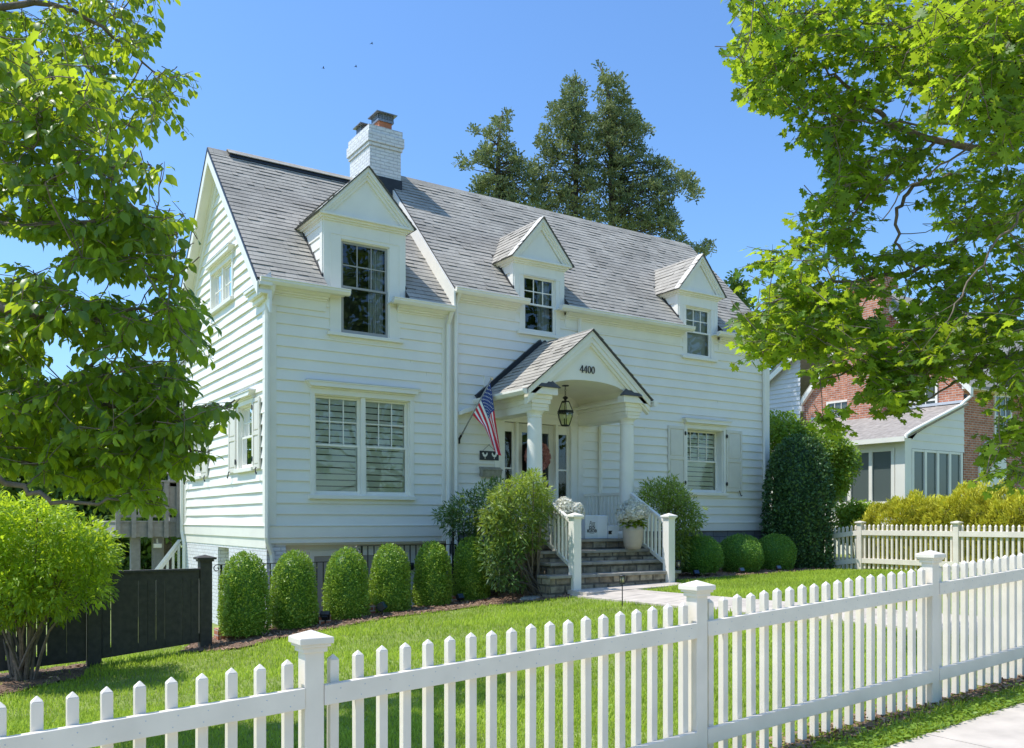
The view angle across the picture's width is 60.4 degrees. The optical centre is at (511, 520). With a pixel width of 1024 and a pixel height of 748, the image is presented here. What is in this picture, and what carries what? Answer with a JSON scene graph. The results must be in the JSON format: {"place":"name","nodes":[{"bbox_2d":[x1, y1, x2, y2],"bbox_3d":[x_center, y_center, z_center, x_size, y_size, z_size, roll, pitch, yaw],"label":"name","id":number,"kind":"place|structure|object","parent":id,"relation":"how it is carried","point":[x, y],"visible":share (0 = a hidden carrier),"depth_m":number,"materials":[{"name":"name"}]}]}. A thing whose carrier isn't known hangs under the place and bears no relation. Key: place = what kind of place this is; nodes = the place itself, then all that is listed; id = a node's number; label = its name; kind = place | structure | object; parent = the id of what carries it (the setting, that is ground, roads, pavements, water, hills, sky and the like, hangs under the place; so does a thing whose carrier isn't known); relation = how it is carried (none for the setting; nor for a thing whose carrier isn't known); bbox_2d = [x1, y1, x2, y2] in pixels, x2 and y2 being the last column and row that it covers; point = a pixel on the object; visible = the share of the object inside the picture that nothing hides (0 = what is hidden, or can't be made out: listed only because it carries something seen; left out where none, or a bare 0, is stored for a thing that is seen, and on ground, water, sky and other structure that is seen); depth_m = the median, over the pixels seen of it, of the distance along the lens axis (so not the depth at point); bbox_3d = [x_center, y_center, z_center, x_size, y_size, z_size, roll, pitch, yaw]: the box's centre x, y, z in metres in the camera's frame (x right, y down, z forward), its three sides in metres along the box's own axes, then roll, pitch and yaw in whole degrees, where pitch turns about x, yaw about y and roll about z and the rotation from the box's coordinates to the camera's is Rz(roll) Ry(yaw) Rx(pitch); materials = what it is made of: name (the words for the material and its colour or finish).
{"place":"outdoors","nodes":[
{"label":"outdoors","id":0,"kind":"place"},
{"bbox_2d":[0,540,1023,747],"bbox_3d":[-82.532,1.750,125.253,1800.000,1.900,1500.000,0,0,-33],"label":"ground","id":1,"kind":"structure","parent":0,"point":[277,681],"depth_m":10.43,"materials":[{"name":"green plant"}]},
{"bbox_2d":[0,664,91,694],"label":"mulch bed","id":2,"kind":"object","parent":1,"relation":"on","point":[38,679],"visible":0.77,"depth_m":11.36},
{"bbox_2d":[0,488,129,680],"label":"bright bush","id":3,"kind":"object","parent":2,"relation":"on","point":[17,581],"visible":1,"depth_m":10.57,"materials":[{"name":"green plant"}]},
{"bbox_2d":[0,370,115,538],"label":"background tree","id":4,"kind":"object","parent":1,"relation":"on","point":[57,494],"visible":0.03,"depth_m":28.67,"materials":[{"name":"green plant"}]},
{"bbox_2d":[26,505,181,585],"bbox_3d":[-13.264,1.112,28.961,6.808,3.483,3.268,0,0,0],"label":"background tree","id":5,"kind":"object","parent":1,"relation":"on","point":[145,556],"visible":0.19,"depth_m":28.20,"materials":[{"name":"green plant"}]},
{"bbox_2d":[0,555,216,670],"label":"board fence","id":6,"kind":"object","parent":1,"relation":"on","point":[153,609],"visible":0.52,"depth_m":12.45,"materials":[{"name":"black wood"}]},
{"bbox_2d":[0,0,243,520],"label":"dogwood tree","id":7,"kind":"object","parent":1,"relation":"on","point":[131,464],"visible":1,"depth_m":6.34,"materials":[{"name":"green plant"}]},
{"bbox_2d":[94,472,180,569],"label":"wooden deck","id":8,"kind":"structure","parent":1,"relation":"on","point":[133,529],"depth_m":20.83,"materials":[{"name":"white wood"}]},
{"bbox_2d":[153,539,161,547],"bbox_3d":[-8.434,0.535,20.907,0.180,0.218,0.118,0,0,-33],"label":"floodlight","id":9,"kind":"object","parent":8,"relation":"attached to","point":[157,545],"visible":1,"depth_m":20.86,"materials":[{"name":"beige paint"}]},
{"bbox_2d":[108,358,181,568],"bbox_3d":[-10.978,-1.400,26.978,2.918,7.207,4.244,0,0,-23],"label":"background tree","id":10,"kind":"object","parent":1,"relation":"on","point":[169,541],"visible":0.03,"depth_m":26.68,"materials":[{"name":"green plant"}]},
{"bbox_2d":[214,596,456,639],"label":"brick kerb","id":11,"kind":"structure","parent":1,"relation":"on","point":[372,609],"depth_m":14.04,"materials":[{"name":"brown brick"}]},
{"bbox_2d":[181,589,569,651],"bbox_3d":[-2.387,1.768,15.073,6.600,0.956,3.200,0,0,-33],"label":"mulch bed","id":12,"kind":"object","parent":1,"relation":"on","point":[495,599],"visible":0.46,"depth_m":14.16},
{"bbox_2d":[216,550,274,638],"bbox_3d":[-4.082,1.106,13.426,0.851,1.337,0.847,0,0,-33],"label":"cone shrub","id":13,"kind":"object","parent":12,"relation":"on","point":[244,601],"visible":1,"depth_m":13.18,"materials":[{"name":"green plant"}]},
{"bbox_2d":[268,549,320,629],"bbox_3d":[-3.475,1.086,13.984,0.815,1.297,0.840,0,0,-33],"label":"cone shrub","id":14,"kind":"object","parent":12,"relation":"on","point":[294,602],"visible":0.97,"depth_m":13.75,"materials":[{"name":"green plant"}]},
{"bbox_2d":[320,611,329,623],"bbox_3d":[-2.990,1.579,14.068,0.150,0.269,0.152,0,0,-2],"label":"spotlight","id":15,"kind":"object","parent":12,"relation":"on","point":[324,615],"visible":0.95,"depth_m":14.02,"materials":[{"name":"black plastic"}]},
{"bbox_2d":[321,546,370,619],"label":"cone shrub","id":16,"kind":"object","parent":12,"relation":"on","point":[347,593],"visible":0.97,"depth_m":14.37,"materials":[{"name":"green plant"}]},
{"bbox_2d":[213,531,496,606],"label":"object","id":17,"kind":"object","parent":12,"relation":"on","point":[452,544],"visible":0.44,"depth_m":15.96,"materials":[{"name":"grey"}]},
{"bbox_2d":[376,601,386,613],"bbox_3d":[-2.172,1.491,14.636,0.167,0.291,0.165,0,0,5],"label":"spotlight","id":18,"kind":"object","parent":12,"relation":"on","point":[381,606],"visible":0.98,"depth_m":14.56,"materials":[{"name":"black plastic"}]},
{"bbox_2d":[368,542,412,612],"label":"cone shrub","id":19,"kind":"object","parent":12,"relation":"on","point":[390,585],"visible":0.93,"depth_m":14.97,"materials":[{"name":"green plant"}]},
{"bbox_2d":[410,540,452,606],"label":"cone shrub","id":20,"kind":"object","parent":12,"relation":"on","point":[432,578],"visible":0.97,"depth_m":15.58,"materials":[{"name":"green plant"}]},
{"bbox_2d":[456,593,463,601],"bbox_3d":[-0.940,1.428,15.820,0.128,0.236,0.128,0,0,-45],"label":"spotlight","id":21,"kind":"object","parent":12,"relation":"on","point":[459,597],"visible":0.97,"depth_m":15.78,"materials":[{"name":"black plastic"}]},
{"bbox_2d":[451,535,491,600],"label":"cone shrub","id":22,"kind":"object","parent":12,"relation":"on","point":[469,580],"visible":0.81,"depth_m":16.16,"materials":[{"name":"green plant"}]},
{"bbox_2d":[430,475,519,591],"bbox_3d":[-0.683,0.276,16.789,1.766,2.353,1.546,0,0,4],"label":"nandina shrub","id":23,"kind":"object","parent":12,"relation":"on","point":[453,524],"visible":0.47,"depth_m":16.52,"materials":[{"name":"green plant"}]},
{"bbox_2d":[472,535,541,595],"bbox_3d":[-0.030,0.825,15.749,1.343,1.218,1.272,0,0,4],"label":"nandina shrub","id":24,"kind":"object","parent":12,"relation":"on","point":[502,577],"visible":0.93,"depth_m":15.50,"materials":[{"name":"green plant"}]},
{"bbox_2d":[472,467,557,595],"bbox_3d":[0.090,0.213,16.009,1.679,2.447,1.583,0,0,-1],"label":"nandina shrub","id":25,"kind":"object","parent":12,"relation":"on","point":[516,533],"visible":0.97,"depth_m":15.67,"materials":[{"name":"green plant"}]},
{"bbox_2d":[520,595,538,600],"bbox_3d":[0.348,1.400,15.732,0.528,0.114,0.398,0,0,-33],"label":"rock","id":26,"kind":"object","parent":12,"relation":"on","point":[531,597],"visible":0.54,"depth_m":15.57,"materials":[{"name":"grey stone"}]},
{"bbox_2d":[176,110,769,625],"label":"house","id":27,"kind":"structure","parent":1,"relation":"on","point":[380,320],"depth_m":17.94,"materials":[{"name":"white paint"}]},
{"bbox_2d":[191,421,201,479],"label":"window","id":28,"kind":"structure","parent":27,"relation":"in","point":[197,475],"depth_m":20.03,"materials":[{"name":"white paint"}]},
{"bbox_2d":[203,243,234,315],"bbox_3d":[-5.972,-4.918,18.136,0.315,1.087,1.890,0,0,-33],"label":"window","id":29,"kind":"structure","parent":27,"relation":"in","point":[220,267],"depth_m":18.10,"materials":[{"name":"white paint"}]},
{"bbox_2d":[229,388,255,473],"bbox_3d":[-5.061,-1.679,16.754,0.315,1.507,1.280,0,0,-33],"label":"window","id":30,"kind":"structure","parent":27,"relation":"in","point":[243,428],"depth_m":16.98,"materials":[{"name":"white paint"}]},
{"bbox_2d":[309,550,354,613],"bbox_3d":[-3.405,1.535,16.736,0.950,1.930,0.063,0,0,-33],"label":"basement door","id":31,"kind":"structure","parent":27,"relation":"in","point":[316,556],"depth_m":16.59,"materials":[{"name":"white paint"}]},
{"bbox_2d":[305,378,420,499],"bbox_3d":[-3.019,-1.498,17.049,2.330,2.187,0.965,0,0,-33],"label":"window","id":32,"kind":"structure","parent":27,"relation":"in","point":[362,435],"depth_m":16.83,"materials":[{"name":"white paint"}]},
{"bbox_2d":[327,239,403,343],"bbox_3d":[-2.990,-4.383,17.078,1.560,1.837,0.850,0,0,-33],"label":"window","id":33,"kind":"structure","parent":27,"relation":"in","point":[364,267],"depth_m":17.12,"materials":[{"name":"glass"}]},
{"bbox_2d":[357,549,403,598],"bbox_3d":[-2.583,1.535,17.278,0.980,1.930,0.063,0,0,-33],"label":"basement door","id":34,"kind":"structure","parent":27,"relation":"in","point":[370,552],"depth_m":17.14,"materials":[{"name":"white paint"}]},
{"bbox_2d":[458,377,501,454],"bbox_3d":[-0.670,-2.059,17.518,1.166,1.567,0.170,0,0,36],"label":"american flag","id":35,"kind":"object","parent":27,"relation":"attached to","point":[483,413],"visible":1,"depth_m":17.38,"materials":[{"name":"multicoloured fabric"}]},
{"bbox_2d":[480,445,498,460],"bbox_3d":[-0.475,-1.427,18.295,0.460,0.335,0.027,0,0,-33],"label":"hanging sign","id":36,"kind":"object","parent":27,"relation":"hanging from","point":[488,455],"visible":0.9,"depth_m":18.29,"materials":[{"name":"wood"}]},
{"bbox_2d":[479,467,502,477],"bbox_3d":[-0.436,-1.011,18.255,0.500,0.219,0.144,0,0,-33],"label":"mailbox","id":37,"kind":"object","parent":27,"relation":"attached to","point":[490,471],"visible":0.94,"depth_m":18.20,"materials":[{"name":"metal"}]},
{"bbox_2d":[519,423,553,531],"bbox_3d":[0.498,-0.875,19.073,0.980,2.430,0.046,0,0,-33],"label":"front door","id":38,"kind":"structure","parent":27,"relation":"in","point":[546,429],"depth_m":19.26,"materials":[{"name":"beige paint"}]},
{"bbox_2d":[524,443,550,470],"bbox_3d":[0.553,-1.385,18.927,0.698,0.681,0.203,0,0,-33],"label":"wreath","id":39,"kind":"object","parent":27,"relation":"hanging from","point":[546,456],"visible":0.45,"depth_m":18.98,"materials":[{"name":"pink plant"}]},
{"bbox_2d":[517,275,563,338],"bbox_3d":[0.409,-4.633,19.317,1.200,1.297,0.850,0,0,-33],"label":"window","id":40,"kind":"structure","parent":27,"relation":"in","point":[538,316],"depth_m":19.29,"materials":[{"name":"glass"}]},
{"bbox_2d":[557,385,573,425],"bbox_3d":[1.107,-2.395,18.238,0.370,0.850,0.321,0,0,-33],"label":"hanging lantern","id":41,"kind":"object","parent":27,"relation":"hanging from","point":[569,410],"visible":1,"depth_m":18.18,"materials":[{"name":"black metal"}]},
{"bbox_2d":[548,496,584,550],"bbox_3d":[1.039,0.050,16.565,0.668,1.030,0.672,0,0,40],"label":"flower pot","id":42,"kind":"object","parent":27,"relation":"on","point":[567,505],"visible":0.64,"depth_m":16.39,"materials":[{"name":"white plant"}]},
{"bbox_2d":[581,515,606,538],"bbox_3d":[1.593,0.120,17.676,0.552,0.472,0.334,0,0,-33],"label":"delivery box","id":43,"kind":"object","parent":27,"relation":"on","point":[593,526],"visible":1,"depth_m":17.51,"materials":[{"name":"white"}]},
{"bbox_2d":[607,525,617,537],"bbox_3d":[1.974,0.226,17.855,0.255,0.260,0.254,0,0,-33],"label":"parcel","id":44,"kind":"object","parent":27,"relation":"on","point":[612,531],"visible":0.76,"depth_m":17.74,"materials":[{"name":"white"}]},
{"bbox_2d":[615,498,650,549],"bbox_3d":[2.393,0.053,17.382,0.706,1.024,0.675,0,0,-33],"label":"flower pot","id":45,"kind":"object","parent":27,"relation":"on","point":[634,511],"visible":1,"depth_m":17.22,"materials":[{"name":"white ceramic"}]},
{"bbox_2d":[681,306,717,362],"bbox_3d":[4.579,-4.604,21.694,1.200,1.297,0.230,0,0,-33],"label":"window","id":46,"kind":"structure","parent":27,"relation":"in","point":[698,341],"depth_m":21.81,"materials":[{"name":"grey glass"}]},
{"bbox_2d":[682,417,732,495],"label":"window","id":47,"kind":"structure","parent":27,"relation":"in","point":[705,439],"depth_m":22.10,"materials":[{"name":"white paint"}]},
{"bbox_2d":[451,106,547,208],"bbox_3d":[-0.457,-6.743,30.977,3.426,16.087,2.388,0,0,-2],"label":"conifer tree","id":48,"kind":"object","parent":1,"relation":"on","point":[503,188],"visible":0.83,"depth_m":30.57,"materials":[{"name":"green plant"}]},
{"bbox_2d":[0,550,1023,747],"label":"picket fence","id":49,"kind":"object","parent":1,"relation":"on","point":[695,630],"visible":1,"depth_m":5.23,"materials":[{"name":"white paint"}]},
{"bbox_2d":[0,567,1023,747],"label":"mulch chips","id":50,"kind":"object","parent":1,"relation":"on","point":[866,724],"visible":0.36,"depth_m":11.68,"materials":[{"name":"brown wood"}]},
{"bbox_2d":[522,70,601,221],"bbox_3d":[1.804,-7.676,32.003,2.943,17.918,3.051,0,0,2],"label":"conifer tree","id":51,"kind":"object","parent":1,"relation":"on","point":[576,127],"visible":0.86,"depth_m":31.30,"materials":[{"name":"green plant"}]},
{"bbox_2d":[619,575,625,606],"bbox_3d":[1.753,1.134,13.969,0.116,0.560,0.113,0,0,-33],"label":"path light","id":52,"kind":"object","parent":1,"relation":"on","point":[622,579],"visible":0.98,"depth_m":13.95,"materials":[{"name":"black plastic"}]},
{"bbox_2d":[588,59,716,256],"bbox_3d":[5.235,-8.316,33.020,5.040,19.088,3.440,0,0,1],"label":"conifer tree","id":53,"kind":"object","parent":1,"relation":"on","point":[621,190],"visible":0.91,"depth_m":32.27,"materials":[{"name":"green plant"}]},
{"bbox_2d":[724,268,754,310],"bbox_3d":[8.723,-4.398,33.985,1.685,10.876,1.975,0,0,10],"label":"slender tree","id":54,"kind":"object","parent":1,"relation":"on","point":[733,282],"visible":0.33,"depth_m":33.75,"materials":[{"name":"green plant"}]},
{"bbox_2d":[679,568,825,580],"bbox_3d":[5.018,1.179,20.192,6.600,0.046,2.800,0,0,-33],"label":"mulch bed","id":55,"kind":"object","parent":1,"relation":"on","point":[720,573],"visible":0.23,"depth_m":19.65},
{"bbox_2d":[634,470,708,571],"bbox_3d":[3.385,0.095,18.698,1.739,2.376,1.469,0,0,1],"label":"nandina shrub","id":56,"kind":"object","parent":55,"relation":"on","point":[661,498],"visible":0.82,"depth_m":18.46,"materials":[{"name":"green plant"}]},
{"bbox_2d":[675,560,680,573],"bbox_3d":[3.297,1.019,17.442,0.116,0.480,0.113,0,0,-33],"label":"path light","id":57,"kind":"object","parent":55,"relation":"on","point":[678,564],"visible":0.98,"depth_m":17.41,"materials":[{"name":"black plastic"}]},
{"bbox_2d":[693,570,699,577],"bbox_3d":[3.855,1.145,18.416,0.120,0.224,0.121,0,0,-16],"label":"spotlight","id":58,"kind":"object","parent":55,"relation":"on","point":[696,572],"visible":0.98,"depth_m":18.38,"materials":[{"name":"black plastic"}]},
{"bbox_2d":[678,534,724,574],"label":"ball shrub","id":59,"kind":"object","parent":55,"relation":"on","point":[706,556],"visible":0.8,"depth_m":18.79,"materials":[{"name":"green plant"}]},
{"bbox_2d":[718,533,764,572],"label":"ball shrub","id":60,"kind":"object","parent":55,"relation":"on","point":[740,551],"visible":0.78,"depth_m":20.02,"materials":[{"name":"green plant"}]},
{"bbox_2d":[758,533,797,569],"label":"ball shrub","id":61,"kind":"object","parent":55,"relation":"on","point":[777,550],"visible":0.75,"depth_m":20.98,"materials":[{"name":"green plant"}]},
{"bbox_2d":[759,431,836,568],"bbox_3d":[7.262,-0.477,22.373,1.910,3.580,1.954,0,0,14],"label":"tall hedge","id":62,"kind":"object","parent":1,"relation":"on","point":[800,513],"visible":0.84,"depth_m":21.82,"materials":[{"name":"green plant"}]},
{"bbox_2d":[765,297,844,371],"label":"background tree","id":63,"kind":"object","parent":1,"relation":"on","point":[772,367],"visible":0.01,"depth_m":42.58,"materials":[{"name":"green plant"}]},
{"bbox_2d":[770,409,862,508],"bbox_3d":[8.451,-1.037,24.802,3.258,4.391,2.188,0,0,0],"label":"light green bush","id":64,"kind":"object","parent":1,"relation":"on","point":[843,456],"visible":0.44,"depth_m":24.24,"materials":[{"name":"green plant"}]},
{"bbox_2d":[831,497,874,563],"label":"light green bush","id":65,"kind":"object","parent":1,"relation":"on","point":[848,513],"visible":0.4,"depth_m":23.34,"materials":[{"name":"green plant"}]},
{"bbox_2d":[715,0,1023,499],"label":"maple tree","id":66,"kind":"object","parent":1,"relation":"on","point":[980,57],"visible":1,"depth_m":8.54,"materials":[{"name":"green plant"}]},
{"bbox_2d":[770,277,1023,554],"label":"brick house","id":67,"kind":"structure","parent":1,"relation":"on","point":[931,450],"depth_m":27.18,"materials":[{"name":"red brick"}]},
{"bbox_2d":[770,448,894,506],"bbox_3d":[9.754,-1.280,27.899,0.130,1.680,5.300,0,0,-33],"label":"sunroom window","id":68,"kind":"structure","parent":67,"relation":"in","point":[876,481],"depth_m":26.27,"materials":[{"name":"grey glass"}]},
{"bbox_2d":[826,399,846,417],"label":"window","id":69,"kind":"structure","parent":67,"relation":"in","point":[841,404],"depth_m":30.91,"materials":[{"name":"white paint"}]},
{"bbox_2d":[910,383,937,407],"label":"window","id":70,"kind":"structure","parent":67,"relation":"in","point":[935,399],"depth_m":28.03,"materials":[{"name":"white paint"}]},
{"bbox_2d":[912,449,962,505],"bbox_3d":[12.763,-1.245,26.367,2.730,1.710,0.130,0,0,-33],"label":"sunroom window","id":71,"kind":"structure","parent":67,"relation":"in","point":[933,472],"depth_m":26.34,"materials":[{"name":"grey glass"}]},
{"bbox_2d":[993,394,1011,439],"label":"window","id":72,"kind":"structure","parent":67,"relation":"in","point":[1003,413],"depth_m":28.36,"materials":[{"name":"white paint"}]},
{"bbox_2d":[774,677,1023,747],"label":"fence line soil","id":73,"kind":"structure","parent":1,"relation":"on","point":[861,723],"depth_m":6.28,"materials":[{"name":"brown soil"}]},
{"bbox_2d":[824,521,1023,572],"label":"picket fence","id":74,"kind":"object","parent":1,"relation":"on","point":[957,533],"visible":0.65,"depth_m":20.29,"materials":[{"name":"white paint"}]},
{"bbox_2d":[849,478,1023,571],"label":"yew hedge","id":75,"kind":"object","parent":1,"relation":"on","point":[975,508],"visible":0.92,"depth_m":20.12,"materials":[{"name":"yellow plant"}]},
{"bbox_2d":[0,0,1023,394],"label":"sky","id":76,"kind":"structure","parent":0,"point":[441,67],"materials":[{"name":"blue"}]},
{"bbox_2d":[567,582,1001,637],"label":"path","id":77,"kind":"structure","parent":0,"point":[634,593],"depth_m":14.65,"materials":[{"name":"concrete"}]},
{"bbox_2d":[884,703,1023,747],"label":"sidewalk","id":78,"kind":"structure","parent":0,"point":[1004,728],"depth_m":5.77,"materials":[{"name":"concrete"}]}
]}

